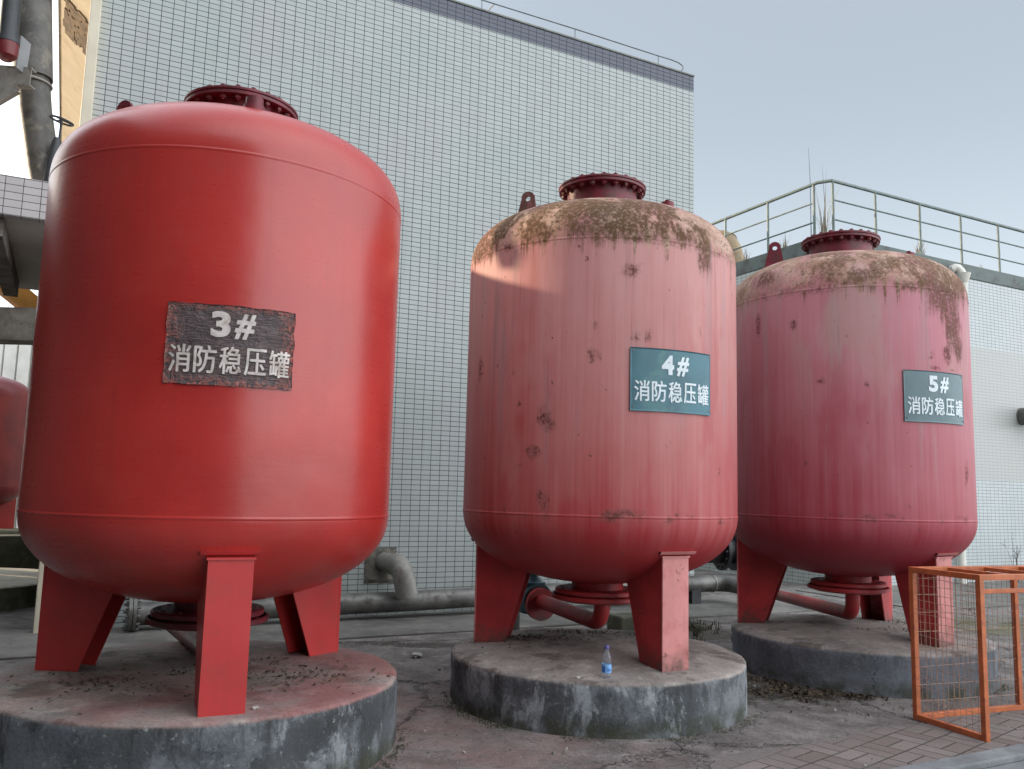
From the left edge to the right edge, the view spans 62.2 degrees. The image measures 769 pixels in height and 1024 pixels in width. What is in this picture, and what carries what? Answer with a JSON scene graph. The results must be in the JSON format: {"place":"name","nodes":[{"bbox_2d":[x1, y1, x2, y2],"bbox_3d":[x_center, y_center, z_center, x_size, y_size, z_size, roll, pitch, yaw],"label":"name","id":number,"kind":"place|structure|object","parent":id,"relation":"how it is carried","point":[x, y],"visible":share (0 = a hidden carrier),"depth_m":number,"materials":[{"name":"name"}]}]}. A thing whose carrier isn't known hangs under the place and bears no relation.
{"place":"outdoors","nodes":[
{"label":"outdoors","id":0,"kind":"place"},
{"bbox_2d":[0,569,1023,768],"bbox_3d":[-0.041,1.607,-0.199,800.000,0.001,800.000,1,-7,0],"label":"ground","id":1,"kind":"structure","parent":0,"point":[771,730],"depth_m":6.13,"materials":[{"name":"concrete"}]},
{"bbox_2d":[0,528,19,533],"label":"round plinth","id":2,"kind":"structure","parent":1,"relation":"on","point":[9,531],"depth_m":19.15,"materials":[{"name":"concrete"}]},
{"bbox_2d":[0,376,28,528],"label":"pressure tank","id":3,"kind":"object","parent":2,"relation":"on","point":[13,401],"visible":0.79,"depth_m":19.24,"materials":[{"name":"red metal"}]},
{"bbox_2d":[0,344,32,527],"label":"clad shed","id":4,"kind":"structure","parent":1,"relation":"on","point":[15,362],"depth_m":24.11,"materials":[{"name":"white metal"}]},
{"bbox_2d":[0,286,37,344],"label":"pipe gantry","id":5,"kind":"object","parent":1,"relation":"on","point":[17,323],"visible":0.3,"depth_m":13.36,"materials":[{"name":"concrete"}]},
{"bbox_2d":[0,568,38,610],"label":"round plinth","id":6,"kind":"structure","parent":1,"relation":"on","point":[18,588],"depth_m":10.64,"materials":[{"name":"concrete"}]},
{"bbox_2d":[0,534,38,568],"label":"wall","id":7,"kind":"structure","parent":1,"relation":"on","point":[15,552],"depth_m":14.85,"materials":[{"name":"concrete"}]},
{"bbox_2d":[0,640,396,768],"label":"round plinth","id":8,"kind":"structure","parent":1,"relation":"on","point":[325,725],"depth_m":4.60,"materials":[{"name":"grey concrete"}]},
{"bbox_2d":[6,652,388,713],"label":"leaf litter","id":9,"kind":"object","parent":8,"relation":"on","point":[261,659],"visible":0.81,"depth_m":5.21,"materials":[{"name":"brown plant"}]},
{"bbox_2d":[16,83,400,716],"bbox_3d":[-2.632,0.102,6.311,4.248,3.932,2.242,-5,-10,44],"label":"pressure tank","id":10,"kind":"object","parent":8,"relation":"on","point":[207,438],"visible":1,"depth_m":4.68,"materials":[{"name":"red metal"}]},
{"bbox_2d":[58,0,694,626],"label":"tiled building","id":11,"kind":"structure","parent":1,"relation":"on","point":[464,126],"depth_m":11.45,"materials":[{"name":"white tile"}]},
{"bbox_2d":[0,174,48,296],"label":"tiled canopy","id":12,"kind":"object","parent":11,"relation":"attached to","point":[23,202],"visible":0.5,"depth_m":8.66,"materials":[{"name":"tile"}]},
{"bbox_2d":[12,0,55,180],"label":"vertical duct","id":13,"kind":"object","parent":12,"relation":"on","point":[37,127],"visible":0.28,"depth_m":8.94,"materials":[{"name":"grey metal"}]},
{"bbox_2d":[0,36,52,105],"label":"pipe bracket","id":14,"kind":"object","parent":13,"relation":"attached to","point":[14,80],"visible":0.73,"depth_m":8.65,"materials":[{"name":"grey metal"}]},
{"bbox_2d":[0,0,21,62],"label":"capped pipe","id":15,"kind":"object","parent":14,"relation":"attached to","point":[10,13],"visible":1,"depth_m":8.16,"materials":[{"name":"red metal"}]},
{"bbox_2d":[42,115,73,181],"bbox_3d":[-4.747,-2.323,8.838,0.271,0.974,0.221,1,-7,0],"label":"wheel valve","id":16,"kind":"object","parent":13,"relation":"attached to","point":[56,143],"visible":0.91,"depth_m":8.80,"materials":[{"name":"black metal"}]},
{"bbox_2d":[375,553,417,598],"bbox_3d":[-1.431,2.349,10.441,0.298,0.522,0.728,8,-10,-42],"label":"elbow spout","id":17,"kind":"object","parent":11,"relation":"attached to","point":[398,568],"visible":1,"depth_m":10.23,"materials":[{"name":"metal"}]},
{"bbox_2d":[411,652,421,657],"bbox_3d":[-0.915,2.598,8.140,0.115,0.055,0.124,4,-7,-17],"label":"paper scrap","id":18,"kind":"object","parent":1,"relation":"on","point":[416,654],"visible":1,"depth_m":8.11,"materials":[{"name":"white paper"}]},
{"bbox_2d":[0,598,844,659],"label":"concrete ground apron","id":19,"kind":"structure","parent":1,"relation":"on","point":[18,645],"depth_m":9.78,"materials":[{"name":"concrete"}]},
{"bbox_2d":[33,0,101,632],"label":"square downpipe","id":20,"kind":"object","parent":19,"relation":"on","point":[90,62],"visible":0.17,"depth_m":9.54,"materials":[{"name":"beige paint"}]},
{"bbox_2d":[122,575,736,631],"bbox_3d":[-0.381,2.771,10.956,8.465,0.430,0.724,5,-8,-25],"label":"header pipe","id":21,"kind":"object","parent":19,"relation":"on","point":[137,611],"visible":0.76,"depth_m":10.41,"materials":[{"name":"grey metal"}]},
{"bbox_2d":[513,574,549,629],"bbox_3d":[0.117,2.183,8.272,0.310,0.920,0.565,5,-8,-27],"label":"gate valve","id":22,"kind":"object","parent":1,"relation":"on","point":[535,581],"visible":0.21,"depth_m":8.08,"materials":[{"name":"teal metal"}]},
{"bbox_2d":[443,616,732,728],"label":"weeds","id":23,"kind":"object","parent":1,"relation":"on","point":[692,627],"visible":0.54,"depth_m":9.94,"materials":[{"name":"plant"}]},
{"bbox_2d":[450,628,747,738],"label":"round plinth","id":24,"kind":"structure","parent":1,"relation":"on","point":[537,685],"depth_m":5.89,"materials":[{"name":"grey concrete"}]},
{"bbox_2d":[454,627,635,649],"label":"leaf litter","id":25,"kind":"object","parent":24,"relation":"on","point":[539,637],"visible":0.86,"depth_m":7.15,"materials":[{"name":"brown plant"}]},
{"bbox_2d":[463,172,737,672],"bbox_3d":[0.734,0.219,7.147,2.242,3.901,2.300,1,-7,0],"label":"pressure tank","id":26,"kind":"object","parent":24,"relation":"on","point":[600,467],"visible":1,"depth_m":6.18,"materials":[{"name":"metal"}]},
{"bbox_2d":[601,645,610,678],"bbox_3d":[0.646,1.898,5.797,0.068,0.224,0.069,1,-7,0],"label":"water bottle","id":27,"kind":"object","parent":24,"relation":"on","point":[606,666],"visible":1,"depth_m":5.77,"materials":[{"name":"clear plastic"}]},
{"bbox_2d":[607,612,634,630],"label":"concrete block","id":28,"kind":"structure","parent":1,"relation":"on","point":[619,621],"depth_m":9.17,"materials":[{"name":"grey concrete"}]},
{"bbox_2d":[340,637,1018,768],"bbox_3d":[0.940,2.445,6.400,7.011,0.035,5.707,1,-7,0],"label":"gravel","id":29,"kind":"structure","parent":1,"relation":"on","point":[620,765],"depth_m":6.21,"materials":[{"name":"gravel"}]},
{"bbox_2d":[373,676,1008,768],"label":"moss fringe","id":30,"kind":"object","parent":1,"relation":"on","point":[403,748],"visible":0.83,"depth_m":5.82,"materials":[{"name":"green plant"}]},
{"bbox_2d":[708,536,736,570],"bbox_3d":[2.500,2.434,10.705,2.500,1.170,0.500,3,-7,-14],"label":"black flanged pipe","id":31,"kind":"object","parent":1,"relation":"on","point":[725,559],"visible":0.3,"depth_m":10.65,"materials":[{"name":"metal"}]},
{"bbox_2d":[747,671,912,715],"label":"leaf litter","id":32,"kind":"object","parent":1,"relation":"on","point":[784,689],"visible":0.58,"depth_m":7.03,"materials":[{"name":"brown plant"}]},
{"bbox_2d":[696,242,1023,584],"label":"flat roofed building","id":33,"kind":"structure","parent":1,"relation":"on","point":[996,311],"depth_m":17.85,"materials":[{"name":"white tile"}]},
{"bbox_2d":[719,230,743,262],"bbox_3d":[4.710,-2.933,19.448,0.524,1.282,1.580,5,-8,-27],"label":"vent duct","id":34,"kind":"object","parent":33,"relation":"on","point":[733,241],"visible":0.12,"depth_m":18.86,"materials":[{"name":"beige metal"}]},
{"bbox_2d":[740,247,751,259],"bbox_3d":[5.056,-2.799,18.311,0.306,0.414,0.382,1,-7,0],"label":"grass tuft","id":35,"kind":"object","parent":33,"relation":"on","point":[744,254],"visible":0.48,"depth_m":18.29,"materials":[{"name":"plant"}]},
{"bbox_2d":[808,148,811,234],"bbox_3d":[5.890,-3.745,16.756,0.031,1.950,0.020,1,-7,0],"label":"lightning rod","id":36,"kind":"object","parent":33,"relation":"on","point":[810,197],"visible":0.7,"depth_m":16.74,"materials":[{"name":"metal"}]},
{"bbox_2d":[808,169,847,232],"bbox_3d":[6.222,-3.480,16.519,1.477,1.383,0.815,6,-8,-32],"label":"grass tuft","id":37,"kind":"object","parent":33,"relation":"on","point":[823,227],"visible":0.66,"depth_m":16.39,"materials":[{"name":"plant"}]},
{"bbox_2d":[711,179,1023,271],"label":"roof railing","id":38,"kind":"object","parent":33,"relation":"on","point":[919,204],"visible":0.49,"depth_m":17.50,"materials":[{"name":"grey metal"}]},
{"bbox_2d":[914,240,928,254],"bbox_3d":[8.471,-2.843,17.609,0.347,0.500,0.350,-2,-8,27],"label":"grass tuft","id":39,"kind":"object","parent":33,"relation":"on","point":[917,251],"visible":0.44,"depth_m":17.61,"materials":[{"name":"plant"}]},
{"bbox_2d":[948,264,970,583],"bbox_3d":[9.118,0.712,17.187,0.564,6.477,0.366,2,-7,-8],"label":"rain downpipe","id":40,"kind":"object","parent":33,"relation":"attached to","point":[962,274],"visible":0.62,"depth_m":17.43,"materials":[{"name":"white plastic"}]},
{"bbox_2d":[1016,408,1023,424],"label":"flanged pipe stub","id":41,"kind":"object","parent":33,"relation":"attached to","point":[1020,415],"visible":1,"depth_m":18.14,"materials":[{"name":"grey metal"}]},
{"bbox_2d":[732,614,997,698],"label":"round plinth","id":42,"kind":"structure","parent":1,"relation":"on","point":[823,652],"depth_m":7.30,"materials":[{"name":"grey concrete"}]},
{"bbox_2d":[734,228,977,647],"bbox_3d":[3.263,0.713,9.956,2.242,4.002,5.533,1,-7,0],"label":"pressure tank","id":43,"kind":"object","parent":42,"relation":"on","point":[856,476],"visible":1,"depth_m":7.43,"materials":[{"name":"red metal"}]},
{"bbox_2d":[857,618,986,637],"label":"leaf litter","id":44,"kind":"object","parent":42,"relation":"on","point":[873,620],"visible":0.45,"depth_m":8.51,"materials":[{"name":"brown plant"}]},
{"bbox_2d":[795,580,1023,609],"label":"side apron","id":45,"kind":"object","parent":1,"relation":"on","point":[998,600],"visible":0.45,"depth_m":14.39,"materials":[{"name":"concrete"}]},
{"bbox_2d":[1003,538,1022,581],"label":"dead weed","id":46,"kind":"object","parent":45,"relation":"on","point":[1017,554],"visible":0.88,"depth_m":17.29,"materials":[{"name":"brown plant"}]},
{"bbox_2d":[891,743,1023,768],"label":"road kerb","id":47,"kind":"structure","parent":1,"relation":"on","point":[995,757],"depth_m":5.21,"materials":[{"name":"concrete"}]},
{"bbox_2d":[0,0,1023,306],"label":"sky","id":48,"kind":"structure","parent":0,"point":[922,101],"materials":[{"name":"blue"}]},
{"bbox_2d":[481,0,683,70],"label":"lightning conductor","id":49,"kind":"object","parent":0,"point":[579,30],"visible":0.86,"depth_m":13.09,"materials":[{"name":"metal"}]},
{"bbox_2d":[710,710,1023,768],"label":"brick paving","id":50,"kind":"structure","parent":0,"point":[927,742],"depth_m":5.55,"materials":[{"name":"grey brick"}]},
{"bbox_2d":[908,565,1023,741],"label":"wire cage","id":51,"kind":"object","parent":50,"relation":"on","point":[979,575],"visible":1,"depth_m":6.32,"materials":[{"name":"orange paint"}]},
{"bbox_2d":[986,761,1023,768],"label":"road","id":52,"kind":"structure","parent":0,"point":[1018,765],"depth_m":5.20,"materials":[{"name":"grey asphalt"}]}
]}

